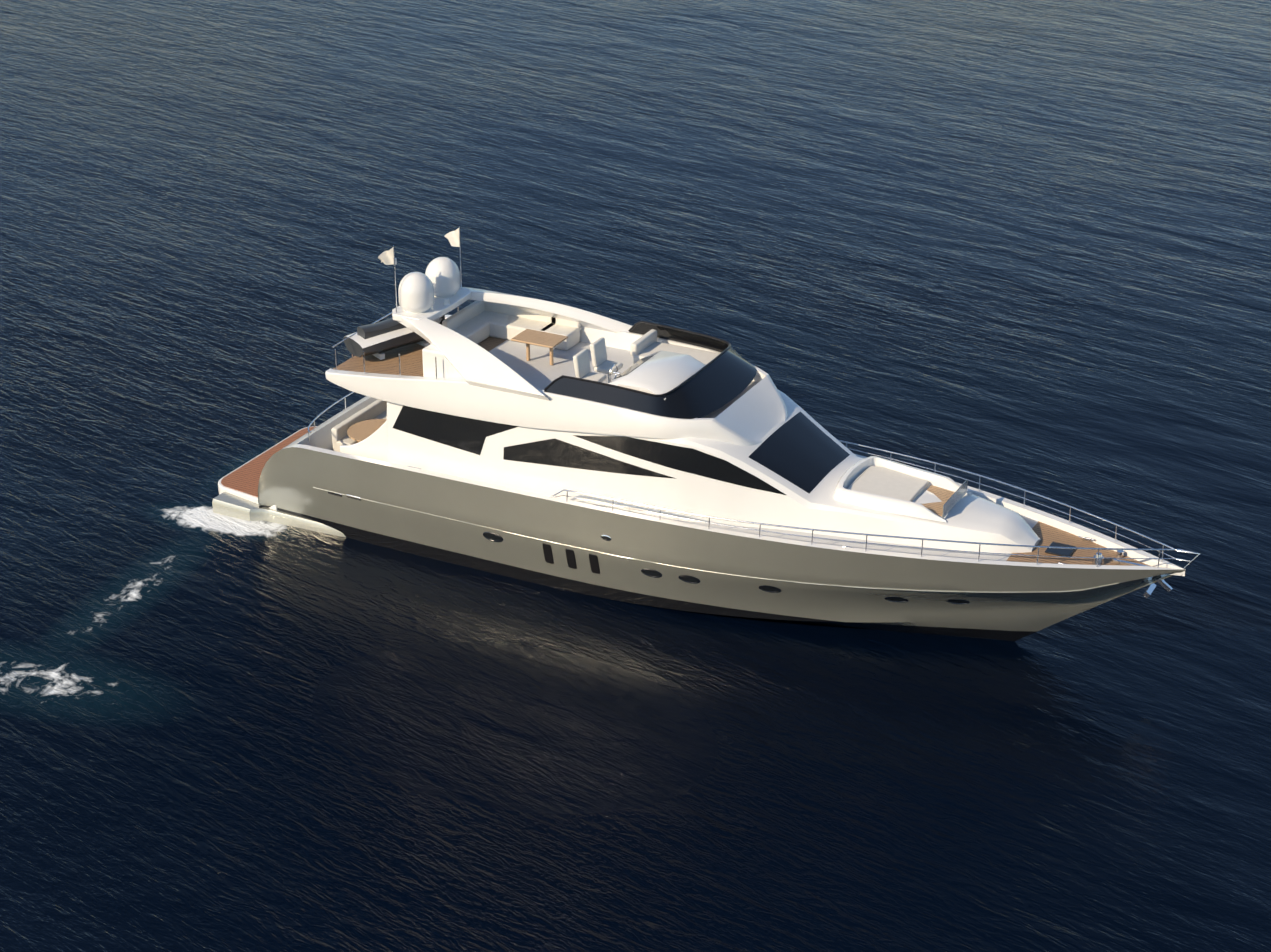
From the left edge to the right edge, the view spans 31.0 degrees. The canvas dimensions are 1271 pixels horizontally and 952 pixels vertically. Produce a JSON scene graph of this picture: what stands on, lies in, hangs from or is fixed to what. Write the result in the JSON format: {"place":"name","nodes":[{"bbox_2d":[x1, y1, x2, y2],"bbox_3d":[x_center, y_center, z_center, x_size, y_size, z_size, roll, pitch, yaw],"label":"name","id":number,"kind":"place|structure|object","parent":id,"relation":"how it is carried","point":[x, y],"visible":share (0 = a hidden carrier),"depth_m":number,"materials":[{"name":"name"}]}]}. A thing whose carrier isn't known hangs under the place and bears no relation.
{"place":"outdoors","nodes":[
{"label":"outdoors","id":0,"kind":"place"},
{"bbox_2d":[0,0,1270,951],"bbox_3d":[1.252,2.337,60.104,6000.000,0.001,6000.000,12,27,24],"label":"sea water","id":1,"kind":"structure","parent":0,"point":[1023,243],"depth_m":66.38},
{"bbox_2d":[218,426,316,510],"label":"swim platform","id":2,"kind":"structure","parent":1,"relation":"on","point":[246,496],"depth_m":63.18,"materials":[{"name":"white plastic"}]},
{"bbox_2d":[221,427,315,496],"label":"swim platform deck","id":3,"kind":"structure","parent":2,"relation":"on","point":[245,478],"depth_m":64.19,"materials":[{"name":"brown wood"}]},
{"bbox_2d":[258,396,1185,640],"bbox_3d":[1.919,1.579,59.382,24.500,3.780,6.200,12,27,24],"label":"hull","id":4,"kind":"object","parent":1,"relation":"on","point":[293,473],"visible":0.62,"depth_m":56.58,"materials":[{"name":"paint"}]},
{"bbox_2d":[212,492,345,536],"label":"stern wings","id":5,"kind":"object","parent":4,"relation":"attached to","point":[228,504],"visible":0.33,"depth_m":62.46},
{"bbox_2d":[331,399,386,451],"bbox_3d":[-7.128,-1.537,63.414,0.630,0.790,3.600,12,27,24],"label":"sofa","id":6,"kind":"object","parent":4,"relation":"on","point":[376,409],"visible":0.38,"depth_m":62.59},
{"bbox_2d":[340,419,387,461],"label":"fashion plates","id":7,"kind":"object","parent":4,"relation":"on","point":[374,445],"visible":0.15,"depth_m":60.26,"materials":[{"name":"white plastic"}]},
{"bbox_2d":[347,419,386,441],"bbox_3d":[-6.989,-0.898,62.084,1.560,0.735,1.560,12,27,24],"label":"cockpit table","id":8,"kind":"object","parent":4,"relation":"on","point":[361,431],"visible":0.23,"depth_m":62.04,"materials":[{"name":"brown wood"}]},
{"bbox_2d":[328,491,969,603],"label":"portholes","id":9,"kind":"object","parent":4,"relation":"in","point":[548,555],"visible":0.48,"depth_m":57.63,"materials":[{"name":"black glass"}]},
{"bbox_2d":[387,389,1040,552],"bbox_3d":[2.097,-0.547,58.308,16.900,2.740,5.080,12,27,24],"label":"deckhouse","id":10,"kind":"object","parent":4,"relation":"on","point":[801,459],"visible":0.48,"depth_m":56.40,"materials":[{"name":"white paint"}]},
{"bbox_2d":[325,315,787,445],"bbox_3d":[-1.731,-2.533,59.552,11.900,1.195,5.008,12,27,24],"label":"flybridge","id":11,"kind":"object","parent":10,"relation":"on","point":[754,412],"visible":0.6,"depth_m":58.24,"materials":[{"name":"white paint"}]},
{"bbox_2d":[344,315,444,356],"bbox_3d":[-6.297,-3.999,61.139,2.800,1.052,1.119,-16,29,-31],"label":"boat","id":12,"kind":"object","parent":11,"relation":"on","point":[381,336],"visible":0.62,"depth_m":60.59,"materials":[{"name":"grey"}]},
{"bbox_2d":[372,340,428,359],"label":"jet ski chocks","id":13,"kind":"object","parent":11,"relation":"on","point":[381,355],"visible":0.33,"depth_m":60.87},
{"bbox_2d":[422,344,464,379],"bbox_3d":[-4.577,-2.794,58.748,1.700,0.900,0.620,12,27,24],"label":"wet bar","id":14,"kind":"object","parent":11,"relation":"on","point":[445,367],"visible":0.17,"depth_m":58.62,"materials":[{"name":"white plastic"}]},
{"bbox_2d":[442,301,555,343],"bbox_3d":[-3.578,-3.934,61.388,2.440,0.775,2.130,12,27,24],"label":"flybridge sofa","id":15,"kind":"object","parent":11,"relation":"on","point":[477,322],"visible":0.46,"depth_m":61.68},
{"bbox_2d":[392,287,631,400],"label":"radar arch","id":16,"kind":"structure","parent":11,"relation":"on","point":[472,363],"depth_m":59.11,"materials":[{"name":"white plastic"}]},
{"bbox_2d":[378,245,396,312],"bbox_3d":[-6.445,-5.098,59.467,0.432,1.850,0.216,12,27,24],"label":"flag mast","id":17,"kind":"object","parent":16,"relation":"on","point":[386,257],"visible":1,"depth_m":59.27,"materials":[{"name":"white fabric"}]},
{"bbox_2d":[398,272,433,312],"bbox_3d":[-5.727,-4.841,59.927,0.940,1.000,0.940,12,27,24],"label":"radome","id":18,"kind":"object","parent":16,"relation":"on","point":[415,292],"visible":1,"depth_m":59.61,"materials":[{"name":"white plastic"}]},
{"bbox_2d":[392,257,449,304],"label":"arch antennas","id":19,"kind":"object","parent":16,"relation":"on","point":[446,301],"visible":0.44,"depth_m":60.36,"materials":[{"name":"grey metal"}]},
{"bbox_2d":[425,257,460,297],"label":"radar dome","id":20,"kind":"structure","parent":16,"relation":"on","point":[442,274],"depth_m":60.66,"materials":[{"name":"white plastic"}]},
{"bbox_2d":[445,226,461,288],"bbox_3d":[-4.828,-5.893,61.324,0.491,1.750,0.222,12,27,24],"label":"flag mast","id":21,"kind":"object","parent":16,"relation":"on","point":[453,237],"visible":1,"depth_m":61.09,"materials":[{"name":"white fabric"}]},
{"bbox_2d":[511,329,567,364],"bbox_3d":[-2.507,-3.293,60.072,1.250,0.705,0.850,12,27,24],"label":"table","id":22,"kind":"object","parent":11,"relation":"on","point":[550,341],"visible":0.98,"depth_m":59.93,"materials":[{"name":"brown wood"}]},
{"bbox_2d":[541,318,580,349],"bbox_3d":[-2.023,-3.901,61.317,0.900,0.775,0.855,12,27,24],"label":"flybridge sofa","id":23,"kind":"object","parent":11,"relation":"on","point":[569,329],"visible":0.48,"depth_m":61.20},
{"bbox_2d":[573,349,606,381],"bbox_3d":[-1.147,-2.494,57.697,0.660,1.230,0.620,12,27,24],"label":"helm seat","id":24,"kind":"object","parent":11,"relation":"on","point":[581,361],"visible":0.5,"depth_m":57.59,"materials":[{"name":"white leather"}]},
{"bbox_2d":[590,337,622,383],"bbox_3d":[-0.738,-2.828,58.426,0.660,1.230,0.620,12,27,24],"label":"helm seat","id":25,"kind":"object","parent":11,"relation":"on","point":[601,363],"visible":0.9,"depth_m":58.29,"materials":[{"name":"white leather"}]},
{"bbox_2d":[544,320,756,418],"bbox_3d":[0.656,-2.694,58.136,4.238,0.641,4.673,12,27,24],"label":"windshield","id":26,"kind":"object","parent":11,"relation":"attached to","point":[727,374],"visible":0.88,"depth_m":56.91,"materials":[{"name":"black glass"}]},
{"bbox_2d":[608,351,704,399],"bbox_3d":[0.543,-2.276,57.495,1.650,1.000,2.450,12,27,24],"label":"helm console","id":27,"kind":"object","parent":11,"relation":"on","point":[660,372],"visible":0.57,"depth_m":57.02,"materials":[{"name":"white plastic"}]},
{"bbox_2d":[610,364,619,379],"bbox_3d":[-0.473,-2.574,57.282,0.195,0.406,0.406,12,27,24],"label":"steering wheel","id":28,"kind":"object","parent":27,"relation":"attached to","point":[616,372],"visible":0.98,"depth_m":57.26,"materials":[{"name":"silver metal"}]},
{"bbox_2d":[616,355,653,377],"bbox_3d":[-0.020,-2.751,57.601,0.363,0.189,1.500,12,27,24],"label":"dashboard","id":29,"kind":"object","parent":27,"relation":"attached to","point":[634,366],"visible":0.93,"depth_m":57.55},
{"bbox_2d":[630,329,719,364],"bbox_3d":[1.194,-3.055,59.444,2.400,0.795,1.275,12,27,24],"label":"bench seat","id":30,"kind":"object","parent":11,"relation":"on","point":[644,345],"visible":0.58,"depth_m":59.59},
{"bbox_2d":[393,405,785,494],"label":"side windows","id":31,"kind":"structure","parent":10,"relation":"attached to","point":[466,434],"depth_m":57.30,"materials":[{"name":"black glass"}]},
{"bbox_2d":[847,466,928,501],"bbox_3d":[6.193,0.272,56.380,1.600,0.218,1.920,12,27,24],"label":"sun pad","id":32,"kind":"object","parent":10,"relation":"on","point":[882,481],"visible":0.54,"depth_m":56.40,"materials":[{"name":"beige fabric"}]},
{"bbox_2d":[834,456,972,522],"bbox_3d":[6.517,0.288,56.205,3.048,0.444,2.421,12,27,24],"label":"bow seating surround","id":33,"kind":"object","parent":10,"relation":"on","point":[842,492],"visible":0.85,"depth_m":55.74,"materials":[{"name":"white plastic"}]},
{"bbox_2d":[919,485,954,515],"bbox_3d":[7.315,0.603,55.901,0.820,0.088,1.550,12,27,24],"label":"teak deck","id":34,"kind":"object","parent":10,"relation":"on","point":[943,495],"visible":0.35,"depth_m":56.01,"materials":[{"name":"brown wood"}]},
{"bbox_2d":[942,479,967,517],"bbox_3d":[7.751,0.548,55.630,0.025,0.360,1.700,12,27,24],"label":"windscreen","id":35,"kind":"object","parent":10,"relation":"on","point":[953,500],"visible":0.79,"depth_m":55.58,"materials":[{"name":"clear glass"}]},
{"bbox_2d":[313,487,1118,592],"bbox_3d":[2.144,0.791,58.895,21.206,1.059,6.083,12,27,24],"label":"hull knuckle strip","id":36,"kind":"object","parent":4,"relation":"attached to","point":[725,573],"visible":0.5,"depth_m":56.06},
{"bbox_2d":[308,306,1199,569],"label":"rails","id":37,"kind":"object","parent":4,"relation":"on","point":[1038,547],"visible":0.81,"depth_m":55.27,"materials":[{"name":"silver metal"}]},
{"bbox_2d":[409,466,1172,598],"bbox_3d":[3.943,0.632,57.811,19.445,0.895,5.520,12,27,24],"label":"deck hardware","id":38,"kind":"object","parent":4,"relation":"on","point":[1151,587],"visible":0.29,"depth_m":54.09,"materials":[{"name":"silver metal"}]},
{"bbox_2d":[1045,542,1075,557],"bbox_3d":[10.155,1.759,54.833,0.600,0.050,0.600,12,27,24],"label":"deck hatch","id":39,"kind":"object","parent":4,"relation":"on","point":[1067,553],"visible":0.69,"depth_m":54.73,"materials":[{"name":"grey glass"}]}
]}

